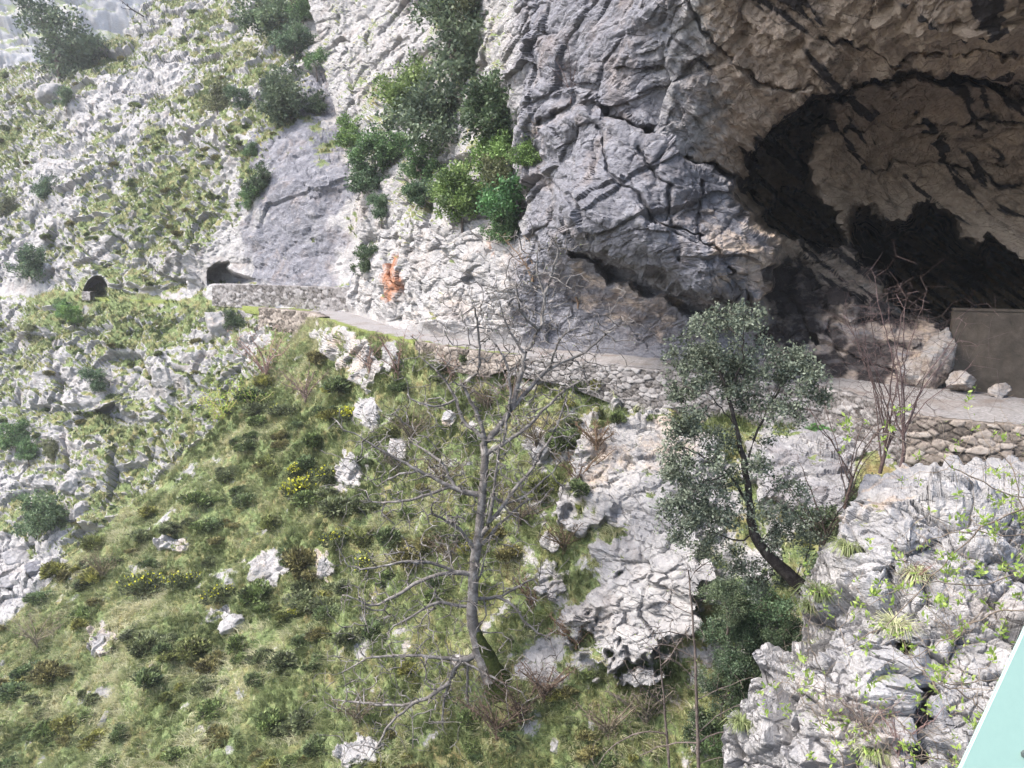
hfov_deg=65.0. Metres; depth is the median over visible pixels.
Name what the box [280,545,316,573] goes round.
shrub
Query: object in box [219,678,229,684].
gorse bush
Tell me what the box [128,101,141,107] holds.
heath bush
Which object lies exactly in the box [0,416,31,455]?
tree
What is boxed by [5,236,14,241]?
heath bush
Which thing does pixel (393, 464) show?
bare shrub
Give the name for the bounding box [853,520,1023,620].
leafy shrub
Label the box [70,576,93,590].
gorse bush
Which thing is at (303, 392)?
bare shrub
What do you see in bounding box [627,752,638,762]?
gorse bush
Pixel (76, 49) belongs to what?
tree
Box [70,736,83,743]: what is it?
gorse bush
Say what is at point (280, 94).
tree
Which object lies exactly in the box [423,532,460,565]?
bare shrub
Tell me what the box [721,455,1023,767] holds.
rock
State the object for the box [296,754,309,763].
gorse bush
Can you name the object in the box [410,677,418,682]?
gorse bush
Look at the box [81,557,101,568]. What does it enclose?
gorse bush
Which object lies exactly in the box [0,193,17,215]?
shrub
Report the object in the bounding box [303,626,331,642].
gorse bush
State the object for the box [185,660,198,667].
gorse bush
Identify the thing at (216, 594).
gorse bush
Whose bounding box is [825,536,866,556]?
grass tussock
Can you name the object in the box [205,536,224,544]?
gorse bush
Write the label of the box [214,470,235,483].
gorse bush
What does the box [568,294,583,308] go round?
bare shrub
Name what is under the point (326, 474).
gorse bush
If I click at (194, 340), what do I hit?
heath bush
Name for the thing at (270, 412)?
gorse bush
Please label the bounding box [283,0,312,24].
tree
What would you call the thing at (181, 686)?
gorse bush
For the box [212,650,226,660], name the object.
gorse bush
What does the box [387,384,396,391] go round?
gorse bush
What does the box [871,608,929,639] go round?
grass tussock
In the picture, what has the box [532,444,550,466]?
boulder
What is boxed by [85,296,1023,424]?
path
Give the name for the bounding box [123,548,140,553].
gorse bush
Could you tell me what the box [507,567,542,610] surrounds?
bare shrub
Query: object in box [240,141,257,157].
shrub
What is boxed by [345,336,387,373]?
bare shrub
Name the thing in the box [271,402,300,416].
gorse bush
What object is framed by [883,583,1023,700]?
leafy shrub
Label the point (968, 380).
boulder
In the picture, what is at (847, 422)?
leafy shrub
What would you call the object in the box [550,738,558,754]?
boulder
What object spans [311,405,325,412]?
gorse bush
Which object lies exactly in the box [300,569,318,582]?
gorse bush
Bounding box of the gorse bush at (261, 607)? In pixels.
[251,601,269,613]
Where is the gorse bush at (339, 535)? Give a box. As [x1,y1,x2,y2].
[317,528,349,549]
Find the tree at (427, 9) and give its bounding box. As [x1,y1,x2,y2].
[422,0,443,20]
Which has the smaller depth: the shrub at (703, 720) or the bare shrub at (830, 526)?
the bare shrub at (830, 526)
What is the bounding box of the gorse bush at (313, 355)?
[305,349,327,366]
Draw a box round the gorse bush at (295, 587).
[289,578,315,594]
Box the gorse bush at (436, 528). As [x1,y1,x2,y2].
[430,525,443,532]
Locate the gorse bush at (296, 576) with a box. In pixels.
[292,571,305,584]
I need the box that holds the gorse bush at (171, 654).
[155,648,182,662]
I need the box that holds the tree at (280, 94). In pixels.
[251,56,309,129]
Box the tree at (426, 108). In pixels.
[374,51,474,157]
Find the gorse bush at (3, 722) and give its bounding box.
[0,719,8,731]
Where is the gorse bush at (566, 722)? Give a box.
[563,715,577,725]
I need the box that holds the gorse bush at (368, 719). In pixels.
[363,712,380,725]
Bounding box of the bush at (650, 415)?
[646,413,660,420]
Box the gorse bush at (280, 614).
[273,609,291,620]
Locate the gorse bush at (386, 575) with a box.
[377,569,395,581]
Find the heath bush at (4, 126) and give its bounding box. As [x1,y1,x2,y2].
[0,124,9,129]
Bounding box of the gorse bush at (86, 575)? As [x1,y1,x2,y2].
[77,566,111,583]
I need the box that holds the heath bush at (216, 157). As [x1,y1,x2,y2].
[210,154,220,160]
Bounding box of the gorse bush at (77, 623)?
[69,617,90,630]
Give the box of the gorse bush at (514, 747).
[504,744,516,752]
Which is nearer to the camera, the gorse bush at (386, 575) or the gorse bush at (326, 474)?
the gorse bush at (386, 575)
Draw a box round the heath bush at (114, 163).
[108,161,118,166]
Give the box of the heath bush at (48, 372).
[42,369,55,376]
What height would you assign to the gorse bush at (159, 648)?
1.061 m
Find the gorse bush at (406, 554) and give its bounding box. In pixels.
[389,545,428,570]
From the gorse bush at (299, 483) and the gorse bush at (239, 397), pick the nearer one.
the gorse bush at (299, 483)
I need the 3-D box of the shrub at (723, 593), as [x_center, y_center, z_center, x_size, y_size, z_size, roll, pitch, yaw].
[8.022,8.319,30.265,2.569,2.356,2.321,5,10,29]
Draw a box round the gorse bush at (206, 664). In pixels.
[193,653,221,673]
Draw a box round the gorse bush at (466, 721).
[455,708,481,732]
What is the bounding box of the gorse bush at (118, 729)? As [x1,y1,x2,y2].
[107,720,126,743]
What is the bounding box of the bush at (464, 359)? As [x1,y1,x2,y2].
[458,354,466,362]
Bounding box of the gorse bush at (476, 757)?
[466,752,484,764]
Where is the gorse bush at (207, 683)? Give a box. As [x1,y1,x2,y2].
[202,679,216,687]
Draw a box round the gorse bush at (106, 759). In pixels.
[94,752,120,767]
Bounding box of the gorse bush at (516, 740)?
[510,737,520,743]
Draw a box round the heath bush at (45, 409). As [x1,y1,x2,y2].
[40,407,50,411]
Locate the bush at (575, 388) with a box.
[569,383,582,392]
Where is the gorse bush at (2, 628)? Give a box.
[0,624,9,630]
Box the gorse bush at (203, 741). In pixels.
[199,737,210,745]
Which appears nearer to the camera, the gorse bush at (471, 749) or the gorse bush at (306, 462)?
the gorse bush at (471, 749)
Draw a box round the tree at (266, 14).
[230,0,307,51]
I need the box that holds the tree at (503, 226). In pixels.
[476,204,519,245]
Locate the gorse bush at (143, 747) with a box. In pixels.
[137,743,148,750]
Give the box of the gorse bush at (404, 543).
[396,537,414,546]
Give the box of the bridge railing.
[958,627,1023,767]
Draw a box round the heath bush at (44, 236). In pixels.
[39,233,51,239]
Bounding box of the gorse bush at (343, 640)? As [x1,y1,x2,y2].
[334,623,363,646]
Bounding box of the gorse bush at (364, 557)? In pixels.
[352,550,375,576]
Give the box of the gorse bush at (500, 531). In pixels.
[483,526,507,540]
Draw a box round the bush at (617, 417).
[609,409,627,423]
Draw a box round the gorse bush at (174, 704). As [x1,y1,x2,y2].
[167,698,179,708]
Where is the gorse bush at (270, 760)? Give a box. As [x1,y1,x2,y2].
[258,756,283,767]
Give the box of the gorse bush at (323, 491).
[315,486,339,497]
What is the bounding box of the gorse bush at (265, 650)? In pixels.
[252,647,274,666]
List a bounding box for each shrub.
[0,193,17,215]
[6,604,69,648]
[14,433,40,466]
[23,324,43,341]
[29,171,61,199]
[40,436,60,459]
[52,84,73,114]
[53,298,71,317]
[55,304,84,329]
[77,365,107,392]
[82,546,118,575]
[189,376,250,421]
[199,77,233,114]
[221,84,254,109]
[221,308,246,330]
[231,377,273,403]
[234,183,261,211]
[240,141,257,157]
[240,157,272,191]
[276,365,328,402]
[280,545,316,573]
[298,86,328,114]
[302,46,329,81]
[324,682,387,727]
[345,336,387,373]
[349,240,377,280]
[365,190,388,228]
[371,326,423,377]
[379,436,420,473]
[381,403,435,444]
[399,177,434,208]
[416,446,474,487]
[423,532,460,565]
[429,340,469,381]
[450,691,534,740]
[458,377,503,409]
[477,660,557,727]
[482,354,548,407]
[490,484,555,526]
[497,405,566,447]
[498,233,536,281]
[503,132,541,167]
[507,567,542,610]
[513,653,583,701]
[536,517,589,554]
[538,33,577,102]
[547,609,593,648]
[551,443,617,479]
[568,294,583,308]
[573,691,642,739]
[575,418,618,449]
[599,666,679,725]
[680,706,723,752]
[689,658,748,720]
[692,575,762,634]
[694,612,775,680]
[699,715,728,765]
[710,755,722,767]
[717,641,761,699]
[720,694,747,717]
[721,573,800,644]
[738,668,761,700]
[755,651,909,767]
[757,613,803,651]
[764,652,880,767]
[767,454,869,547]
[783,555,835,678]
[790,502,842,555]
[794,363,950,509]
[796,546,817,578]
[808,261,961,473]
[819,484,1023,668]
[823,687,907,738]
[824,514,840,542]
[825,241,1007,466]
[836,401,1023,521]
[842,472,873,505]
[850,673,959,765]
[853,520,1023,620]
[864,716,976,767]
[865,498,1023,602]
[866,602,999,732]
[868,706,956,759]
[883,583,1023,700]
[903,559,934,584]
[909,626,1015,717]
[915,691,933,732]
[926,603,985,646]
[947,385,1023,528]
[970,395,1023,483]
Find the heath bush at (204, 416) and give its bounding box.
[201,413,210,418]
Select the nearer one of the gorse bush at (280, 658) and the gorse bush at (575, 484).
the gorse bush at (575, 484)
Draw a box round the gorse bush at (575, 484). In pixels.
[569,477,589,495]
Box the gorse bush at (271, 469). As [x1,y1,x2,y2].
[256,464,281,476]
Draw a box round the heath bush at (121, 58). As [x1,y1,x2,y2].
[117,56,126,60]
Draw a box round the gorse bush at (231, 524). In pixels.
[225,522,240,528]
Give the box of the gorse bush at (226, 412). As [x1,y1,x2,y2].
[224,408,232,413]
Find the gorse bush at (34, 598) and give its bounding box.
[22,589,57,605]
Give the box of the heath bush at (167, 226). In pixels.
[164,224,174,228]
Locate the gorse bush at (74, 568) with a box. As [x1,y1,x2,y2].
[68,564,81,573]
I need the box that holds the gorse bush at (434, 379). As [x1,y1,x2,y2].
[428,374,449,384]
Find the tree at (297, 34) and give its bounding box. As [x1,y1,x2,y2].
[265,13,319,61]
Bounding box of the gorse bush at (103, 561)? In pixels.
[94,556,111,567]
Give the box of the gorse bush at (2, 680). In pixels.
[0,677,9,685]
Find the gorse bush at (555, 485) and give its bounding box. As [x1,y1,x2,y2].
[543,479,565,492]
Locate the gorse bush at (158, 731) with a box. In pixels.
[155,726,164,733]
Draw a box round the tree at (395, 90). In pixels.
[366,46,438,124]
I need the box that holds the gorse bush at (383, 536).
[373,526,406,549]
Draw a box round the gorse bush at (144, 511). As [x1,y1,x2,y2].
[137,505,160,517]
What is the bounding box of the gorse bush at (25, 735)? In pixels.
[20,729,33,740]
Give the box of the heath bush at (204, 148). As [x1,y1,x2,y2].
[199,146,211,150]
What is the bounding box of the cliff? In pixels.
[308,0,1023,386]
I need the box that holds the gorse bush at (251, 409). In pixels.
[241,401,266,415]
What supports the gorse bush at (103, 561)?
on the grassy slope
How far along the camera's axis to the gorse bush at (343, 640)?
43.09 m
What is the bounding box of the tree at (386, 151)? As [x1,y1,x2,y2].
[343,122,411,175]
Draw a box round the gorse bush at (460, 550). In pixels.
[456,542,470,554]
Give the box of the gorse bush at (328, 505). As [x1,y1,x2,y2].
[316,496,351,518]
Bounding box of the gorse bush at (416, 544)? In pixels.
[413,533,432,554]
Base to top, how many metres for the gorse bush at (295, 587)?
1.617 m
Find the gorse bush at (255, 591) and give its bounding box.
[237,577,272,606]
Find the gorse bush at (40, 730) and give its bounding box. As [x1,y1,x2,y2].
[29,717,58,740]
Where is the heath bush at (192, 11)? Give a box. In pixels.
[187,9,197,12]
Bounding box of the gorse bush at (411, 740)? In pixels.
[409,735,418,744]
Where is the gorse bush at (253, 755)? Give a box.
[247,748,267,761]
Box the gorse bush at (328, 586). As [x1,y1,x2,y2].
[322,581,335,590]
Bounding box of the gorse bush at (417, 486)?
[414,482,428,492]
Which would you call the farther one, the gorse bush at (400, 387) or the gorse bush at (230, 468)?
the gorse bush at (230, 468)
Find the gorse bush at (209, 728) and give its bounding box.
[205,723,219,739]
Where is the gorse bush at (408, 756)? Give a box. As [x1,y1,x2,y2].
[400,751,412,760]
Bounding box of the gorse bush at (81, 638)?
[79,634,88,641]
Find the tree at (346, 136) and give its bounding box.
[332,110,363,147]
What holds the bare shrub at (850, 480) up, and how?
on the rock
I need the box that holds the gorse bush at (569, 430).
[552,426,574,435]
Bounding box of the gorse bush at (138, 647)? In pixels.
[127,628,163,660]
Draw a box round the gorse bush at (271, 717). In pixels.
[252,706,287,738]
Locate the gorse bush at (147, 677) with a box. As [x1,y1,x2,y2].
[129,666,164,690]
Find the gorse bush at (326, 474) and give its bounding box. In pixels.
[304,464,335,484]
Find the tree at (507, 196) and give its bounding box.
[474,165,529,228]
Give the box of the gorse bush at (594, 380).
[588,378,602,390]
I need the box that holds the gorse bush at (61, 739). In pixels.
[55,736,71,747]
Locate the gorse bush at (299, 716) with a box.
[287,706,322,736]
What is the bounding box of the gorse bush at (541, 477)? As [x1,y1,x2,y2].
[524,471,552,496]
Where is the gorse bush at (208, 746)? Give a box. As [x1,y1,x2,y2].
[206,741,216,750]
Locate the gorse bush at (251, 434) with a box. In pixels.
[241,430,262,440]
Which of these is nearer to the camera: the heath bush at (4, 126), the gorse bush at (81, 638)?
the gorse bush at (81, 638)
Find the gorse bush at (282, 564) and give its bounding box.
[278,559,286,566]
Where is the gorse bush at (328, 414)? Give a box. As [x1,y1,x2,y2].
[315,408,338,421]
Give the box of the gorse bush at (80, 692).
[77,689,85,700]
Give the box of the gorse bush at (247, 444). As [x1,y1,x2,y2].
[236,438,258,451]
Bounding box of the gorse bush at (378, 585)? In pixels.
[373,580,384,588]
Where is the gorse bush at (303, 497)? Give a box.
[291,489,320,510]
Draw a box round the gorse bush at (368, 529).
[363,526,375,532]
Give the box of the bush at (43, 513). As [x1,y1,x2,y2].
[9,489,69,541]
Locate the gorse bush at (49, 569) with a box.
[38,560,69,580]
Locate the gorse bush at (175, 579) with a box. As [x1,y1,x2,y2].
[160,570,200,590]
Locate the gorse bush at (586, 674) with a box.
[580,670,595,678]
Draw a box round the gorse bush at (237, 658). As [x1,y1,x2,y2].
[229,649,248,665]
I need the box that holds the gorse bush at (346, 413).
[337,405,354,424]
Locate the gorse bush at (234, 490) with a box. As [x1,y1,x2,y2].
[228,484,248,496]
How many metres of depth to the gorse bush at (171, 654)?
49.45 m
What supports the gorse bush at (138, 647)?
on the grassy slope
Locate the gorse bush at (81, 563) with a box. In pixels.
[77,557,89,567]
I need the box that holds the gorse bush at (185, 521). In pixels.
[180,517,193,526]
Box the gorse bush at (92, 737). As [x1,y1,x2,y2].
[76,727,106,751]
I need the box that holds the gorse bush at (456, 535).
[450,530,464,544]
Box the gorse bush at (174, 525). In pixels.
[158,520,183,534]
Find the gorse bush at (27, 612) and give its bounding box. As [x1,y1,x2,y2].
[24,608,35,618]
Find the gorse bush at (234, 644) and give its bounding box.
[226,633,246,655]
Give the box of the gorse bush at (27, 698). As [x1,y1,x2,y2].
[20,694,38,705]
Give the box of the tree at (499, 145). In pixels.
[468,124,515,173]
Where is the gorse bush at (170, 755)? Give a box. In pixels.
[160,745,193,765]
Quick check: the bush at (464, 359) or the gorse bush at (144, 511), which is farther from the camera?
the gorse bush at (144, 511)
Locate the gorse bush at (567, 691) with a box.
[559,685,579,698]
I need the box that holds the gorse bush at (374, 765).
[367,758,384,767]
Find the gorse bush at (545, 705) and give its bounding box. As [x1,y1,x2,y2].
[542,700,553,708]
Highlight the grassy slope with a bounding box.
[0,319,896,767]
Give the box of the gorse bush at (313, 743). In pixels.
[301,732,325,757]
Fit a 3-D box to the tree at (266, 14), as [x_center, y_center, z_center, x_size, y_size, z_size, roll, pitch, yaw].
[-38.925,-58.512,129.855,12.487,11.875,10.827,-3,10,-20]
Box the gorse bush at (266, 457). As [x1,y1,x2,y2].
[256,453,276,467]
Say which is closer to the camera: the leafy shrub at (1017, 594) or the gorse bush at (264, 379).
the leafy shrub at (1017, 594)
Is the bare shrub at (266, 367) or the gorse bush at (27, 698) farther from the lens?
the bare shrub at (266, 367)
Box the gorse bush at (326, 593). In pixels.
[313,589,333,604]
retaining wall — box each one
[258,307,329,336]
[415,341,526,376]
[510,354,916,468]
[904,413,1023,466]
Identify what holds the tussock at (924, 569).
on the rock
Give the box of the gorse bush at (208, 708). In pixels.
[193,697,225,721]
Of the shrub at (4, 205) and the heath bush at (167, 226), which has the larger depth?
the shrub at (4, 205)
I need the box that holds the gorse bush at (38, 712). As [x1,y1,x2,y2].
[32,707,48,718]
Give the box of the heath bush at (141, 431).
[137,428,145,434]
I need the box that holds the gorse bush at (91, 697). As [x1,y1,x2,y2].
[81,693,99,706]
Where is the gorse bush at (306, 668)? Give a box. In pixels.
[300,664,314,671]
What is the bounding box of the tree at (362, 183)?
[343,152,389,196]
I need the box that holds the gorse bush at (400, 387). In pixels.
[396,380,412,391]
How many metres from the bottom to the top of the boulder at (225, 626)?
1.180 m
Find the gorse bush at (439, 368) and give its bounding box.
[426,362,450,371]
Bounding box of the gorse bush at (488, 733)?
[483,731,491,738]
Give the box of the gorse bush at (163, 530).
[157,524,173,534]
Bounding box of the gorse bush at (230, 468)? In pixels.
[221,465,238,472]
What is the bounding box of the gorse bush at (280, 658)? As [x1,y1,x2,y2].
[265,648,297,672]
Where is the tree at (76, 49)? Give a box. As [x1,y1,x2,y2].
[10,0,109,82]
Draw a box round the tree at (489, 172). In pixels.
[469,148,514,210]
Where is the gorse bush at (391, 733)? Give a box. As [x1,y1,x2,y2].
[380,730,395,739]
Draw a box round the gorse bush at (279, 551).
[275,546,290,556]
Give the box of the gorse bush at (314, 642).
[307,638,317,645]
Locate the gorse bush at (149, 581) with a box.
[116,570,167,598]
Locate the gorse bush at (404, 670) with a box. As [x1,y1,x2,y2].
[397,660,420,676]
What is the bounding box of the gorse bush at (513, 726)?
[507,724,518,730]
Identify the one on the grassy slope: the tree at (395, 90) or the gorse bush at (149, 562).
the gorse bush at (149, 562)
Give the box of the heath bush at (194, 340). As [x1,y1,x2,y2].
[189,337,201,343]
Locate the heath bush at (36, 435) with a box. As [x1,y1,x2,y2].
[32,432,40,438]
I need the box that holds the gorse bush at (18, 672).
[7,659,43,680]
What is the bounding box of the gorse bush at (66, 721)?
[48,714,77,736]
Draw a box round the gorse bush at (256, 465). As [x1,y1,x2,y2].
[253,462,265,469]
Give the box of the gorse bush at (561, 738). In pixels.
[556,734,566,743]
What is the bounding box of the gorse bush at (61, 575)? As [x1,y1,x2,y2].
[55,569,74,582]
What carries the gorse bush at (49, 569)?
on the grassy slope
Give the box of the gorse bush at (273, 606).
[269,604,280,612]
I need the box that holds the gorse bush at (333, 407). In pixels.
[328,406,337,410]
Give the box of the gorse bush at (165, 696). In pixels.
[155,691,175,705]
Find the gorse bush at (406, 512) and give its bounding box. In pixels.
[397,507,416,519]
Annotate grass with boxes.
[0,0,356,560]
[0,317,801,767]
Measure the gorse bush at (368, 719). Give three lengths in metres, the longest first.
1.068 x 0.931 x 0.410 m
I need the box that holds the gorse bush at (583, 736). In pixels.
[574,728,601,741]
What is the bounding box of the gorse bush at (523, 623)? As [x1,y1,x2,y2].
[520,619,531,627]
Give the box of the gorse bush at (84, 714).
[76,709,95,723]
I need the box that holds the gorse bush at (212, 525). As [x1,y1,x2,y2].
[202,516,223,531]
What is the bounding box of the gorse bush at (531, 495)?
[527,492,548,503]
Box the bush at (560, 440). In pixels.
[544,429,577,451]
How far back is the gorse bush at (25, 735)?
50.84 m
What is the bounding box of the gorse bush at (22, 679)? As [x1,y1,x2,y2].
[5,674,29,692]
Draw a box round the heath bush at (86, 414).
[82,411,93,416]
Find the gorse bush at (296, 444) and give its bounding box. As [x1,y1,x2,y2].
[292,441,301,448]
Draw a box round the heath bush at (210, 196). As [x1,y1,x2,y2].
[204,193,215,200]
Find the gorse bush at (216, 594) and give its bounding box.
[197,583,235,606]
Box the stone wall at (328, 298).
[212,284,349,311]
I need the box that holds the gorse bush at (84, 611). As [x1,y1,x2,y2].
[68,605,96,619]
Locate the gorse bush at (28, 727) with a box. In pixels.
[22,722,34,734]
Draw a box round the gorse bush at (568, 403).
[560,398,576,407]
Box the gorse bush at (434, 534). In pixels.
[429,530,450,546]
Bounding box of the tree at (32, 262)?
[3,242,48,282]
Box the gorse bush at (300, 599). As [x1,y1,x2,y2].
[282,589,316,613]
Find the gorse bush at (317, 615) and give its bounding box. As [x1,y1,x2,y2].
[311,602,343,623]
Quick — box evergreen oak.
[648,298,836,603]
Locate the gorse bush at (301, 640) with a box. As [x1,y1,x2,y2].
[290,633,308,647]
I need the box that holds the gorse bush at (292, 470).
[285,461,303,478]
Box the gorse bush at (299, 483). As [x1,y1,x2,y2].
[277,476,317,499]
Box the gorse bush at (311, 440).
[301,430,321,448]
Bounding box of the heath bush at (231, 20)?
[227,17,236,22]
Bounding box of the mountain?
[0,0,149,68]
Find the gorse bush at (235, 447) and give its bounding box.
[232,444,242,452]
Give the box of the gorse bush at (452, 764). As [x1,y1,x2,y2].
[439,763,460,767]
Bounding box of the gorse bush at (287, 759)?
[279,752,300,767]
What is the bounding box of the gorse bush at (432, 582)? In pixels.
[424,575,449,592]
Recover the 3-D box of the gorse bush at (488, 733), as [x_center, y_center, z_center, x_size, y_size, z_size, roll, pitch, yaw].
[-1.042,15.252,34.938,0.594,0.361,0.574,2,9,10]
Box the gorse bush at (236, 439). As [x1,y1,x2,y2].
[229,435,241,445]
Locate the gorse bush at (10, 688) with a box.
[0,680,28,704]
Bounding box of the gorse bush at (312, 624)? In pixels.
[306,621,318,629]
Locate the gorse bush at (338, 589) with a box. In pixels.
[331,577,355,596]
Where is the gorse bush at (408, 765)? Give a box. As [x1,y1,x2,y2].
[400,761,430,767]
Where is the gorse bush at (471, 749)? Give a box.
[461,740,481,754]
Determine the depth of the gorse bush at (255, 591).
52.11 m
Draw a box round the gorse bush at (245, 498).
[231,492,256,508]
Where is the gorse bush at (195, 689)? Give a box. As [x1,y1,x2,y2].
[188,676,208,695]
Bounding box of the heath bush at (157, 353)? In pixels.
[152,350,162,355]
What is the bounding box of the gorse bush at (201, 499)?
[176,491,214,506]
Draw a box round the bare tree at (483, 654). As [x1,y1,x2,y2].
[300,222,658,767]
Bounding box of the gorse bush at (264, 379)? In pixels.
[251,373,275,386]
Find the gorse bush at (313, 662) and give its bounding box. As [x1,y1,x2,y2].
[308,651,326,669]
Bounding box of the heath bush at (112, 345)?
[105,342,116,347]
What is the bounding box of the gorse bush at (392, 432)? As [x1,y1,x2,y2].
[382,424,399,436]
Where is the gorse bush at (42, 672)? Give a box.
[23,658,62,686]
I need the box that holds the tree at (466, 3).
[448,0,481,29]
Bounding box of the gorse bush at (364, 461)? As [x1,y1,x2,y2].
[362,458,373,464]
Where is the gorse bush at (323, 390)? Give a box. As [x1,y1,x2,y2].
[321,384,330,392]
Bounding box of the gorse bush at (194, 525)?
[188,520,208,530]
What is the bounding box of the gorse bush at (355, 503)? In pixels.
[344,497,366,514]
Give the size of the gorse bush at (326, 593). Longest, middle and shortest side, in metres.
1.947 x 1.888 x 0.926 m
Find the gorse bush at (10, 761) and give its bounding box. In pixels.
[0,749,21,767]
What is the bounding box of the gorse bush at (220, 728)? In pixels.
[213,725,232,747]
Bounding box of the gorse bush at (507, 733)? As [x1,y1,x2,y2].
[497,728,516,742]
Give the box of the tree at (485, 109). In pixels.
[453,67,516,147]
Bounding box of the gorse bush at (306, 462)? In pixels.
[294,454,315,469]
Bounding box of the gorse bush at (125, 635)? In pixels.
[118,618,146,643]
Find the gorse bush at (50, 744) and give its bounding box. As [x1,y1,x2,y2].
[47,740,58,748]
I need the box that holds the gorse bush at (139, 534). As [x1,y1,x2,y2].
[128,528,150,543]
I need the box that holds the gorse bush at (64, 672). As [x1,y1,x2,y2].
[50,664,74,677]
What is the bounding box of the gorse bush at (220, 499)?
[210,496,226,503]
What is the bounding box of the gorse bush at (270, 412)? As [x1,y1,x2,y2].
[267,406,275,416]
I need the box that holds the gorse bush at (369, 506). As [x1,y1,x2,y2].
[362,497,386,512]
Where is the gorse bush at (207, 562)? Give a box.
[199,555,217,569]
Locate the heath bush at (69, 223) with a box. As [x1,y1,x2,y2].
[64,220,74,225]
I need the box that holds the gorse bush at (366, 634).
[359,618,384,639]
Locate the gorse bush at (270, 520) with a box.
[257,514,281,533]
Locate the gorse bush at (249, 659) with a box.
[244,651,271,666]
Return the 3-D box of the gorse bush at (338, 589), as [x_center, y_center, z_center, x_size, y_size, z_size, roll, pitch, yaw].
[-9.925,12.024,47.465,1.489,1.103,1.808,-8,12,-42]
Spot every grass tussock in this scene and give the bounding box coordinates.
[718,709,754,734]
[789,598,823,615]
[791,577,845,604]
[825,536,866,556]
[847,735,894,767]
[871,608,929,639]
[894,564,933,584]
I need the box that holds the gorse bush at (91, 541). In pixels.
[79,533,108,549]
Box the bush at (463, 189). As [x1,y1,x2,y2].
[425,152,489,232]
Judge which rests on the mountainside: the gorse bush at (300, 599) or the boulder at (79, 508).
the boulder at (79, 508)
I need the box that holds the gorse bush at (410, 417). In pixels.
[387,411,422,430]
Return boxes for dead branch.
[121,1,143,16]
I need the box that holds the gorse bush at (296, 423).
[291,421,302,426]
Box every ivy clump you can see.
[804,423,817,431]
[819,425,830,429]
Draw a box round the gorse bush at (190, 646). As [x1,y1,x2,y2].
[176,634,210,661]
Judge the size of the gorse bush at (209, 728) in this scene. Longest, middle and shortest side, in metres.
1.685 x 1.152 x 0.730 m
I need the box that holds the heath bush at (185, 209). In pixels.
[180,208,190,211]
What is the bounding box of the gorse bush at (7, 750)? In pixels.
[0,746,10,753]
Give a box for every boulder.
[0,573,13,588]
[1,549,29,564]
[1,597,19,604]
[24,561,40,577]
[34,82,64,105]
[59,476,81,494]
[73,500,89,521]
[85,378,106,393]
[91,636,105,657]
[97,711,108,726]
[204,311,231,339]
[217,613,244,634]
[247,563,270,581]
[317,556,325,579]
[345,459,361,480]
[365,398,377,418]
[442,410,456,421]
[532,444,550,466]
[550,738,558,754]
[588,721,594,730]
[898,356,922,385]
[915,327,956,389]
[945,370,976,391]
[987,383,1011,397]
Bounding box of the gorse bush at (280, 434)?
[269,429,287,440]
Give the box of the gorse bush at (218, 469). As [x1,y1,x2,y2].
[214,466,224,472]
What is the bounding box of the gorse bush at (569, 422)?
[560,417,578,426]
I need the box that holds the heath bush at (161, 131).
[156,129,165,133]
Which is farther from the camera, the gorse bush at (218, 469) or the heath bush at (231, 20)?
the heath bush at (231, 20)
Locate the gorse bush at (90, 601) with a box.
[85,597,102,606]
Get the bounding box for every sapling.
[590,619,695,767]
[628,549,752,767]
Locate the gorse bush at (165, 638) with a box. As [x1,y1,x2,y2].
[157,631,179,643]
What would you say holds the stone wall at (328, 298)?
on the path
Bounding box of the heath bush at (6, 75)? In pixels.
[1,71,8,77]
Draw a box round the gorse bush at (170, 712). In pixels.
[165,709,175,715]
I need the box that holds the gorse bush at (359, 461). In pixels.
[348,456,364,464]
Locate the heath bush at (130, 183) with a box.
[124,181,137,186]
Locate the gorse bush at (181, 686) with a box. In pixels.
[173,681,187,691]
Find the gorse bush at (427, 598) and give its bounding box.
[422,588,448,603]
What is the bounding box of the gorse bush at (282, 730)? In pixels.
[272,722,293,739]
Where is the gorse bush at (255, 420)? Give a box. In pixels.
[245,414,267,426]
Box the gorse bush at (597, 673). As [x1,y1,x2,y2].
[593,669,610,680]
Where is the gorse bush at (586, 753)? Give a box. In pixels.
[574,740,603,763]
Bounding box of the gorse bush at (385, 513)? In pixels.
[383,511,391,518]
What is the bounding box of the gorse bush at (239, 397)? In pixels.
[232,385,264,402]
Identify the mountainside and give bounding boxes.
[0,0,359,624]
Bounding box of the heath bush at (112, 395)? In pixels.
[106,393,115,398]
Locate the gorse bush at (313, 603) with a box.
[306,594,340,615]
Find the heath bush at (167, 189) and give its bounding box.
[160,186,171,192]
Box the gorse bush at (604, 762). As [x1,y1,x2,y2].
[593,750,619,767]
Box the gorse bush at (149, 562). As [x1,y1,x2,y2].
[135,558,162,568]
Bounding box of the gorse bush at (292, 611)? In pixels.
[287,607,298,617]
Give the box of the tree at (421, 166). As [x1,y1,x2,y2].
[396,135,444,182]
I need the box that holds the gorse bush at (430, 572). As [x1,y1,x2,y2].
[427,566,449,577]
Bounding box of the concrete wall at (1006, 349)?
[945,308,1023,397]
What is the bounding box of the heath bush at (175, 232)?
[171,230,183,235]
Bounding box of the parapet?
[82,291,94,299]
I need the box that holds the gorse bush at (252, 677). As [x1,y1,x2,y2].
[243,671,264,686]
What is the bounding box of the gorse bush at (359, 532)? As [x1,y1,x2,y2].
[347,524,373,548]
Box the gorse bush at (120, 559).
[109,557,124,563]
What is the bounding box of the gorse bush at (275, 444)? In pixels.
[269,438,289,449]
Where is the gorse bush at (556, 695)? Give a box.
[545,688,565,701]
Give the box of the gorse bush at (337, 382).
[322,374,350,393]
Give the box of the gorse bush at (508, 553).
[491,542,522,561]
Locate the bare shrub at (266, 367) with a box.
[227,322,292,374]
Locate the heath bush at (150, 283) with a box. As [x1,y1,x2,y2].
[145,281,153,285]
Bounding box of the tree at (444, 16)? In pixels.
[404,0,488,105]
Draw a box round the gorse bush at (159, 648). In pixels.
[151,641,172,655]
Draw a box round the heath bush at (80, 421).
[74,418,85,424]

